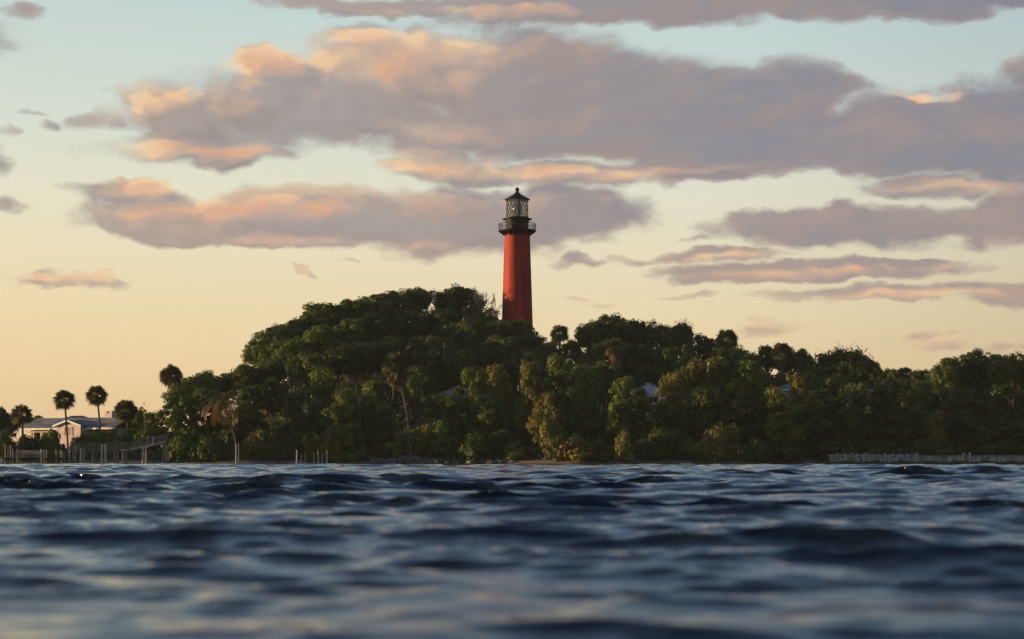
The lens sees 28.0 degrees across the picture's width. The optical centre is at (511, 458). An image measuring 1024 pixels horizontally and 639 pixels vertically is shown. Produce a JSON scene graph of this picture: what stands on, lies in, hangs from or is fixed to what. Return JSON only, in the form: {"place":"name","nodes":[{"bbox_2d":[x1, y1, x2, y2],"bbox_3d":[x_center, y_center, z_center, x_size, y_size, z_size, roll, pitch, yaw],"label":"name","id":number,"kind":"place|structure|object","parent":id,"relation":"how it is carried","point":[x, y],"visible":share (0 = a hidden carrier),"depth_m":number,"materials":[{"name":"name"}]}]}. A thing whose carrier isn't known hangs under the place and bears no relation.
{"place":"outdoors","nodes":[
{"label":"outdoors","id":0,"kind":"place"},
{"bbox_2d":[1,360,990,463],"bbox_3d":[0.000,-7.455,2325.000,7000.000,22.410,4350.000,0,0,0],"label":"ground","id":1,"kind":"structure","parent":0,"point":[530,460],"depth_m":286.83,"materials":[{"name":"soil"}]},
{"bbox_2d":[4,444,68,463],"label":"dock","id":2,"kind":"object","parent":1,"relation":"on","point":[62,458],"visible":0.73,"depth_m":278.55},
{"bbox_2d":[18,411,136,447],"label":"bungalow","id":3,"kind":"object","parent":1,"relation":"on","point":[36,428],"visible":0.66,"depth_m":303.97,"materials":[{"name":"beige paint"}]},
{"bbox_2d":[67,434,167,463],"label":"dock","id":4,"kind":"object","parent":1,"relation":"on","point":[103,448],"visible":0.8,"depth_m":278.05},
{"bbox_2d":[154,392,196,455],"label":"shore tree","id":5,"kind":"object","parent":1,"relation":"on","point":[174,422],"visible":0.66,"depth_m":293.03,"materials":[{"name":"green plant"}]},
{"bbox_2d":[167,430,195,462],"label":"bush","id":6,"kind":"object","parent":1,"relation":"on","point":[178,446],"visible":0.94,"depth_m":286.68,"materials":[{"name":"green plant"}]},
{"bbox_2d":[160,372,218,419],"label":"broadleaf tree","id":7,"kind":"object","parent":1,"relation":"on","point":[185,386],"visible":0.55,"depth_m":301.15,"materials":[{"name":"green plant"}]},
{"bbox_2d":[179,387,225,442],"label":"shore tree","id":8,"kind":"object","parent":1,"relation":"on","point":[196,429],"visible":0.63,"depth_m":293.08,"materials":[{"name":"green plant"}]},
{"bbox_2d":[188,435,218,461],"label":"bush","id":9,"kind":"object","parent":1,"relation":"on","point":[198,451],"visible":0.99,"depth_m":285.50,"materials":[{"name":"green plant"}]},
{"bbox_2d":[198,389,247,461],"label":"coconut palm","id":10,"kind":"object","parent":1,"relation":"on","point":[219,407],"visible":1,"depth_m":283.01,"materials":[{"name":"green plant"}]},
{"bbox_2d":[223,362,269,420],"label":"broadleaf tree","id":11,"kind":"object","parent":1,"relation":"on","point":[245,375],"visible":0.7,"depth_m":315.41,"materials":[{"name":"green plant"}]},
{"bbox_2d":[225,384,273,450],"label":"shore tree","id":12,"kind":"object","parent":1,"relation":"on","point":[243,429],"visible":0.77,"depth_m":295.58,"materials":[{"name":"green plant"}]},
{"bbox_2d":[240,426,270,457],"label":"bush","id":13,"kind":"object","parent":1,"relation":"on","point":[251,445],"visible":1,"depth_m":286.08,"materials":[{"name":"green plant"}]},
{"bbox_2d":[240,336,286,415],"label":"broadleaf tree","id":14,"kind":"object","parent":1,"relation":"on","point":[255,352],"visible":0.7,"depth_m":326.71,"materials":[{"name":"green plant"}]},
{"bbox_2d":[253,377,291,437],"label":"broadleaf tree","id":15,"kind":"object","parent":1,"relation":"on","point":[277,390],"visible":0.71,"depth_m":302.04,"materials":[{"name":"green plant"}]},
{"bbox_2d":[254,355,291,426],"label":"broadleaf tree","id":16,"kind":"object","parent":1,"relation":"on","point":[274,368],"visible":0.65,"depth_m":318.04,"materials":[{"name":"green plant"}]},
{"bbox_2d":[251,323,304,358],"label":"broadleaf tree","id":17,"kind":"object","parent":1,"relation":"on","point":[274,332],"visible":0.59,"depth_m":331.95,"materials":[{"name":"green plant"}]},
{"bbox_2d":[268,335,318,410],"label":"broadleaf tree","id":18,"kind":"object","parent":1,"relation":"on","point":[289,348],"visible":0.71,"depth_m":323.41,"materials":[{"name":"green plant"}]},
{"bbox_2d":[272,385,316,443],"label":"shore tree","id":19,"kind":"object","parent":1,"relation":"on","point":[294,401],"visible":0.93,"depth_m":295.19,"materials":[{"name":"green plant"}]},
{"bbox_2d":[284,352,334,413],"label":"broadleaf tree","id":20,"kind":"object","parent":1,"relation":"on","point":[297,370],"visible":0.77,"depth_m":314.49,"materials":[{"name":"green plant"}]},
{"bbox_2d":[292,302,349,328],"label":"broadleaf tree","id":21,"kind":"object","parent":1,"relation":"on","point":[326,313],"visible":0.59,"depth_m":341.01,"materials":[{"name":"green plant"}]},
{"bbox_2d":[301,323,348,356],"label":"broadleaf tree","id":22,"kind":"object","parent":1,"relation":"on","point":[319,339],"visible":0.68,"depth_m":329.05,"materials":[{"name":"green plant"}]},
{"bbox_2d":[304,365,351,436],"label":"shore tree","id":23,"kind":"object","parent":1,"relation":"on","point":[320,381],"visible":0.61,"depth_m":300.71,"materials":[{"name":"green plant"}]},
{"bbox_2d":[315,424,348,462],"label":"bush","id":24,"kind":"object","parent":1,"relation":"on","point":[335,451],"visible":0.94,"depth_m":286.88,"materials":[{"name":"green plant"}]},
{"bbox_2d":[318,344,363,397],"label":"broadleaf tree","id":25,"kind":"object","parent":1,"relation":"on","point":[336,359],"visible":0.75,"depth_m":320.27,"materials":[{"name":"green plant"}]},
{"bbox_2d":[320,387,369,451],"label":"shore tree","id":26,"kind":"object","parent":1,"relation":"on","point":[349,428],"visible":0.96,"depth_m":288.91,"materials":[{"name":"green plant"}]},
{"bbox_2d":[331,318,378,380],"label":"broadleaf tree","id":27,"kind":"object","parent":1,"relation":"on","point":[350,330],"visible":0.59,"depth_m":333.62,"materials":[{"name":"green plant"}]},
{"bbox_2d":[343,340,393,405],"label":"broadleaf tree","id":28,"kind":"object","parent":1,"relation":"on","point":[365,358],"visible":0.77,"depth_m":323.19,"materials":[{"name":"green plant"}]},
{"bbox_2d":[355,376,393,455],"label":"shore tree","id":29,"kind":"object","parent":1,"relation":"on","point":[373,393],"visible":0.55,"depth_m":294.57,"materials":[{"name":"green plant"}]},
{"bbox_2d":[353,312,404,345],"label":"broadleaf tree","id":30,"kind":"object","parent":1,"relation":"on","point":[381,328],"visible":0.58,"depth_m":338.03,"materials":[{"name":"green plant"}]},
{"bbox_2d":[357,294,402,319],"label":"broadleaf tree","id":31,"kind":"object","parent":1,"relation":"on","point":[378,307],"visible":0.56,"depth_m":347.22,"materials":[{"name":"green plant"}]},
{"bbox_2d":[368,405,398,452],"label":"shore tree","id":32,"kind":"object","parent":1,"relation":"on","point":[384,429],"visible":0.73,"depth_m":291.00,"materials":[{"name":"green plant"}]},
{"bbox_2d":[380,350,411,455],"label":"sabal palm","id":33,"kind":"object","parent":1,"relation":"on","point":[395,373],"visible":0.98,"depth_m":286.44,"materials":[{"name":"green plant"}]},
{"bbox_2d":[380,288,432,320],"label":"broadleaf tree","id":34,"kind":"object","parent":1,"relation":"on","point":[407,302],"visible":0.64,"depth_m":350.05,"materials":[{"name":"green plant"}]},
{"bbox_2d":[388,308,439,345],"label":"broadleaf tree","id":35,"kind":"object","parent":1,"relation":"on","point":[414,324],"visible":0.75,"depth_m":340.17,"materials":[{"name":"green plant"}]},
{"bbox_2d":[396,364,438,429],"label":"broadleaf tree","id":36,"kind":"object","parent":1,"relation":"on","point":[420,384],"visible":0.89,"depth_m":304.75,"materials":[{"name":"green plant"}]},
{"bbox_2d":[411,417,440,457],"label":"bush","id":37,"kind":"object","parent":1,"relation":"on","point":[421,436],"visible":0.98,"depth_m":286.35,"materials":[{"name":"green plant"}]},
{"bbox_2d":[400,335,457,400],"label":"broadleaf tree","id":38,"kind":"object","parent":1,"relation":"on","point":[419,350],"visible":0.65,"depth_m":324.98,"materials":[{"name":"green plant"}]},
{"bbox_2d":[415,392,448,427],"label":"shore tree","id":39,"kind":"object","parent":1,"relation":"on","point":[433,406],"visible":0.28,"depth_m":296.09,"materials":[{"name":"green plant"}]},
{"bbox_2d":[412,307,463,342],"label":"broadleaf tree","id":40,"kind":"object","parent":1,"relation":"on","point":[445,316],"visible":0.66,"depth_m":339.84,"materials":[{"name":"green plant"}]},
{"bbox_2d":[431,414,464,458],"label":"bush","id":41,"kind":"object","parent":1,"relation":"on","point":[442,431],"visible":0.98,"depth_m":285.80,"materials":[{"name":"green plant"}]},
{"bbox_2d":[437,393,475,457],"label":"shore tree","id":42,"kind":"object","parent":1,"relation":"on","point":[450,410],"visible":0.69,"depth_m":287.46,"materials":[{"name":"green plant"}]},
{"bbox_2d":[425,347,489,389],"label":"broadleaf tree","id":43,"kind":"object","parent":1,"relation":"on","point":[449,367],"visible":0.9,"depth_m":321.13,"materials":[{"name":"green plant"}]},
{"bbox_2d":[433,283,485,320],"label":"broadleaf tree","id":44,"kind":"object","parent":1,"relation":"on","point":[452,297],"visible":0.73,"depth_m":350.73,"materials":[{"name":"green plant"}]},
{"bbox_2d":[440,319,489,377],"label":"broadleaf tree","id":45,"kind":"object","parent":1,"relation":"on","point":[465,334],"visible":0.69,"depth_m":333.77,"materials":[{"name":"green plant"}]},
{"bbox_2d":[452,364,488,427],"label":"shore tree","id":46,"kind":"object","parent":1,"relation":"on","point":[472,385],"visible":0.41,"depth_m":297.29,"materials":[{"name":"green plant"}]},
{"bbox_2d":[457,431,495,460],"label":"bush","id":47,"kind":"object","parent":1,"relation":"on","point":[474,447],"visible":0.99,"depth_m":282.06,"materials":[{"name":"green plant"}]},
{"bbox_2d":[466,393,515,454],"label":"shore tree","id":48,"kind":"object","parent":1,"relation":"on","point":[489,415],"visible":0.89,"depth_m":285.82,"materials":[{"name":"green plant"}]},
{"bbox_2d":[468,335,525,373],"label":"broadleaf tree","id":49,"kind":"object","parent":1,"relation":"on","point":[498,349],"visible":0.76,"depth_m":326.90,"materials":[{"name":"green plant"}]},
{"bbox_2d":[477,362,518,442],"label":"shore tree","id":50,"kind":"object","parent":1,"relation":"on","point":[497,379],"visible":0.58,"depth_m":298.88,"materials":[{"name":"green plant"}]},
{"bbox_2d":[487,318,543,377],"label":"broadleaf tree","id":51,"kind":"object","parent":1,"relation":"on","point":[524,331],"visible":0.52,"depth_m":335.94,"materials":[{"name":"green plant"}]},
{"bbox_2d":[498,187,535,333],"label":"lighthouse","id":52,"kind":"object","parent":1,"relation":"on","point":[516,232],"visible":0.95,"depth_m":348.07,"materials":[{"name":"red paint"}]},
{"bbox_2d":[15,346,1020,462],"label":"undergrowth","id":53,"kind":"object","parent":1,"relation":"on","point":[533,451],"visible":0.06,"depth_m":294.25,"materials":[{"name":"green plant"}]},
{"bbox_2d":[503,349,543,395],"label":"broadleaf tree","id":54,"kind":"object","parent":1,"relation":"on","point":[513,362],"visible":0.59,"depth_m":321.05,"materials":[{"name":"green plant"}]},
{"bbox_2d":[512,358,544,450],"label":"shore tree","id":55,"kind":"object","parent":1,"relation":"on","point":[529,382],"visible":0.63,"depth_m":294.86,"materials":[{"name":"green plant"}]},
{"bbox_2d":[525,391,567,453],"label":"shore tree","id":56,"kind":"object","parent":1,"relation":"on","point":[547,399],"visible":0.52,"depth_m":282.07,"materials":[{"name":"green plant"}]},
{"bbox_2d":[538,414,567,461],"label":"bush","id":57,"kind":"object","parent":1,"relation":"on","point":[552,435],"visible":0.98,"depth_m":273.88,"materials":[{"name":"green plant"}]},
{"bbox_2d":[545,352,576,434],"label":"shore tree","id":58,"kind":"object","parent":1,"relation":"on","point":[559,374],"visible":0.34,"depth_m":299.21,"materials":[{"name":"green plant"}]},
{"bbox_2d":[558,433,596,462],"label":"bush","id":59,"kind":"object","parent":1,"relation":"on","point":[574,448],"visible":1,"depth_m":273.03,"materials":[{"name":"green plant"}]},
{"bbox_2d":[565,361,608,437],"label":"shore tree","id":60,"kind":"object","parent":1,"relation":"on","point":[586,389],"visible":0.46,"depth_m":294.94,"materials":[{"name":"green plant"}]},
{"bbox_2d":[566,399,610,445],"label":"shore tree","id":61,"kind":"object","parent":1,"relation":"on","point":[587,430],"visible":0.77,"depth_m":282.36,"materials":[{"name":"green plant"}]},
{"bbox_2d":[573,319,608,349],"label":"broadleaf tree","id":62,"kind":"object","parent":1,"relation":"on","point":[588,334],"visible":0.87,"depth_m":336.17,"materials":[{"name":"green plant"}]},
{"bbox_2d":[575,339,612,406],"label":"broadleaf tree","id":63,"kind":"object","parent":1,"relation":"on","point":[595,353],"visible":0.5,"depth_m":324.27,"materials":[{"name":"green plant"}]},
{"bbox_2d":[580,360,625,410],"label":"broadleaf tree","id":64,"kind":"object","parent":1,"relation":"on","point":[606,377],"visible":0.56,"depth_m":315.70,"materials":[{"name":"green plant"}]},
{"bbox_2d":[592,312,636,347],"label":"broadleaf tree","id":65,"kind":"object","parent":1,"relation":"on","point":[614,325],"visible":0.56,"depth_m":337.76,"materials":[{"name":"green plant"}]},
{"bbox_2d":[614,427,633,463],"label":"bush","id":66,"kind":"object","parent":1,"relation":"on","point":[624,447],"visible":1,"depth_m":271.49,"materials":[{"name":"green plant"}]},
{"bbox_2d":[604,376,646,445],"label":"shore tree","id":67,"kind":"object","parent":1,"relation":"on","point":[623,385],"visible":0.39,"depth_m":288.02,"materials":[{"name":"green plant"}]},
{"bbox_2d":[607,386,666,456],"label":"shore tree","id":68,"kind":"object","parent":1,"relation":"on","point":[638,400],"visible":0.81,"depth_m":282.13,"materials":[{"name":"green plant"}]},
{"bbox_2d":[616,318,659,354],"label":"broadleaf tree","id":69,"kind":"object","parent":1,"relation":"on","point":[642,334],"visible":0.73,"depth_m":338.41,"materials":[{"name":"green plant"}]},
{"bbox_2d":[621,342,660,377],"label":"broadleaf tree","id":70,"kind":"object","parent":1,"relation":"on","point":[633,359],"visible":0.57,"depth_m":326.44,"materials":[{"name":"green plant"}]},
{"bbox_2d":[623,363,666,386],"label":"broadleaf tree","id":71,"kind":"object","parent":1,"relation":"on","point":[646,374],"visible":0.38,"depth_m":320.39,"materials":[{"name":"green plant"}]},
{"bbox_2d":[636,425,678,460],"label":"bush","id":72,"kind":"object","parent":1,"relation":"on","point":[661,446],"visible":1,"depth_m":274.12,"materials":[{"name":"green plant"}]},
{"bbox_2d":[652,325,690,354],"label":"broadleaf tree","id":73,"kind":"object","parent":1,"relation":"on","point":[667,339],"visible":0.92,"depth_m":338.90,"materials":[{"name":"green plant"}]},
{"bbox_2d":[654,369,689,427],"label":"shore tree","id":74,"kind":"object","parent":1,"relation":"on","point":[673,393],"visible":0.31,"depth_m":289.18,"materials":[{"name":"green plant"}]},
{"bbox_2d":[652,400,693,439],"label":"shore tree","id":75,"kind":"object","parent":1,"relation":"on","point":[670,411],"visible":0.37,"depth_m":284.45,"materials":[{"name":"green plant"}]},
{"bbox_2d":[649,344,697,375],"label":"broadleaf tree","id":76,"kind":"object","parent":1,"relation":"on","point":[678,357],"visible":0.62,"depth_m":323.06,"materials":[{"name":"green plant"}]},
{"bbox_2d":[680,356,720,440],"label":"shore tree","id":77,"kind":"object","parent":1,"relation":"on","point":[697,373],"visible":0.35,"depth_m":296.94,"materials":[{"name":"green plant"}]},
{"bbox_2d":[681,386,726,444],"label":"shore tree","id":78,"kind":"object","parent":1,"relation":"on","point":[701,423],"visible":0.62,"depth_m":285.65,"materials":[{"name":"green plant"}]},
{"bbox_2d":[688,332,724,370],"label":"broadleaf tree","id":79,"kind":"object","parent":1,"relation":"on","point":[703,346],"visible":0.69,"depth_m":334.69,"materials":[{"name":"green plant"}]},
{"bbox_2d":[699,421,740,462],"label":"bush","id":80,"kind":"object","parent":1,"relation":"on","point":[717,442],"visible":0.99,"depth_m":273.11,"materials":[{"name":"green plant"}]},
{"bbox_2d":[705,353,734,425],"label":"shore tree","id":81,"kind":"object","parent":1,"relation":"on","point":[718,367],"visible":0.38,"depth_m":298.38,"materials":[{"name":"green plant"}]},
{"bbox_2d":[713,393,767,450],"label":"shore tree","id":82,"kind":"object","parent":1,"relation":"on","point":[742,406],"visible":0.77,"depth_m":285.22,"materials":[{"name":"green plant"}]},
{"bbox_2d":[721,358,771,431],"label":"shore tree","id":83,"kind":"object","parent":1,"relation":"on","point":[747,377],"visible":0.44,"depth_m":295.98,"materials":[{"name":"green plant"}]},
{"bbox_2d":[731,437,773,463],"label":"bush","id":84,"kind":"object","parent":1,"relation":"on","point":[756,451],"visible":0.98,"depth_m":275.50,"materials":[{"name":"green plant"}]},
{"bbox_2d":[760,384,805,448],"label":"shore tree","id":85,"kind":"object","parent":1,"relation":"on","point":[777,430],"visible":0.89,"depth_m":283.10,"materials":[{"name":"green plant"}]},
{"bbox_2d":[786,369,826,449],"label":"shore tree","id":86,"kind":"object","parent":1,"relation":"on","point":[799,389],"visible":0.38,"depth_m":293.25,"materials":[{"name":"green plant"}]},
{"bbox_2d":[794,409,833,456],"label":"shore tree","id":87,"kind":"object","parent":1,"relation":"on","point":[807,420],"visible":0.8,"depth_m":284.98,"materials":[{"name":"green plant"}]},
{"bbox_2d":[796,350,838,382],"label":"feathery tree","id":88,"kind":"object","parent":1,"relation":"on","point":[820,369],"visible":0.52,"depth_m":320.46,"materials":[{"name":"green plant"}]},
{"bbox_2d":[807,371,850,440],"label":"shore tree","id":89,"kind":"object","parent":1,"relation":"on","point":[832,385],"visible":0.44,"depth_m":292.14,"materials":[{"name":"green plant"}]},
{"bbox_2d":[817,436,860,457],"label":"bush","id":90,"kind":"object","parent":1,"relation":"on","point":[831,446],"visible":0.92,"depth_m":280.02,"materials":[{"name":"green plant"}]},
{"bbox_2d":[821,342,874,383],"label":"feathery tree","id":91,"kind":"object","parent":1,"relation":"on","point":[846,364],"visible":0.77,"depth_m":319.84,"materials":[{"name":"green plant"}]},
{"bbox_2d":[820,380,879,445],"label":"shore tree","id":92,"kind":"object","parent":1,"relation":"on","point":[857,426],"visible":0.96,"depth_m":287.65,"materials":[{"name":"green plant"}]},
{"bbox_2d":[855,358,885,389],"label":"broadleaf tree","id":93,"kind":"object","parent":1,"relation":"on","point":[867,375],"visible":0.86,"depth_m":318.35,"materials":[{"name":"green plant"}]},
{"bbox_2d":[862,378,912,443],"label":"shore tree","id":94,"kind":"object","parent":1,"relation":"on","point":[884,396],"visible":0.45,"depth_m":292.19,"materials":[{"name":"green plant"}]},
{"bbox_2d":[902,377,935,425],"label":"shore tree","id":95,"kind":"object","parent":1,"relation":"on","point":[923,395],"visible":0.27,"depth_m":295.18,"materials":[{"name":"green plant"}]},
{"bbox_2d":[823,460,1023,463],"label":"shore grass","id":96,"kind":"structure","parent":1,"relation":"on","point":[927,461],"depth_m":276.32,"materials":[{"name":"green plant"}]},
{"bbox_2d":[828,452,1023,462],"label":"timber bulkhead","id":97,"kind":"object","parent":1,"relation":"on","point":[912,457],"visible":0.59,"depth_m":277.48,"materials":[{"name":"wood"}]},
{"bbox_2d":[922,409,948,443],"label":"shore tree","id":98,"kind":"object","parent":1,"relation":"on","point":[935,426],"visible":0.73,"depth_m":283.40,"materials":[{"name":"green plant"}]},
{"bbox_2d":[926,356,969,417],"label":"broadleaf tree","id":99,"kind":"object","parent":1,"relation":"on","point":[946,373],"visible":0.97,"depth_m":301.35,"materials":[{"name":"green plant"}]},
{"bbox_2d":[940,386,979,450],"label":"shore tree","id":100,"kind":"object","parent":1,"relation":"on","point":[963,401],"visible":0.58,"depth_m":291.03,"materials":[{"name":"green plant"}]},
{"bbox_2d":[955,348,994,413],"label":"broadleaf tree","id":101,"kind":"object","parent":1,"relation":"on","point":[973,361],"visible":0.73,"depth_m":302.16,"materials":[{"name":"green plant"}]},
{"bbox_2d":[972,439,1017,454],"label":"bush","id":102,"kind":"object","parent":1,"relation":"on","point":[995,447],"visible":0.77,"depth_m":280.28,"materials":[{"name":"green plant"}]},
{"bbox_2d":[968,382,1023,443],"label":"shore tree","id":103,"kind":"object","parent":1,"relation":"on","point":[993,406],"visible":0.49,"depth_m":289.85,"materials":[{"name":"green plant"}]},
{"bbox_2d":[975,351,1020,393],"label":"broadleaf tree","id":104,"kind":"object","parent":1,"relation":"on","point":[998,367],"visible":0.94,"depth_m":301.98,"materials":[{"name":"green plant"}]},
{"bbox_2d":[0,463,1023,638],"bbox_3d":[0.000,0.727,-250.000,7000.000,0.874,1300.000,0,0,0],"label":"water","id":105,"kind":"structure","parent":0,"point":[464,551],"depth_m":15.97,"materials":[{"name":"blue liquid"}]},
{"bbox_2d":[0,0,1023,443],"label":"sky","id":106,"kind":"structure","parent":0,"point":[179,178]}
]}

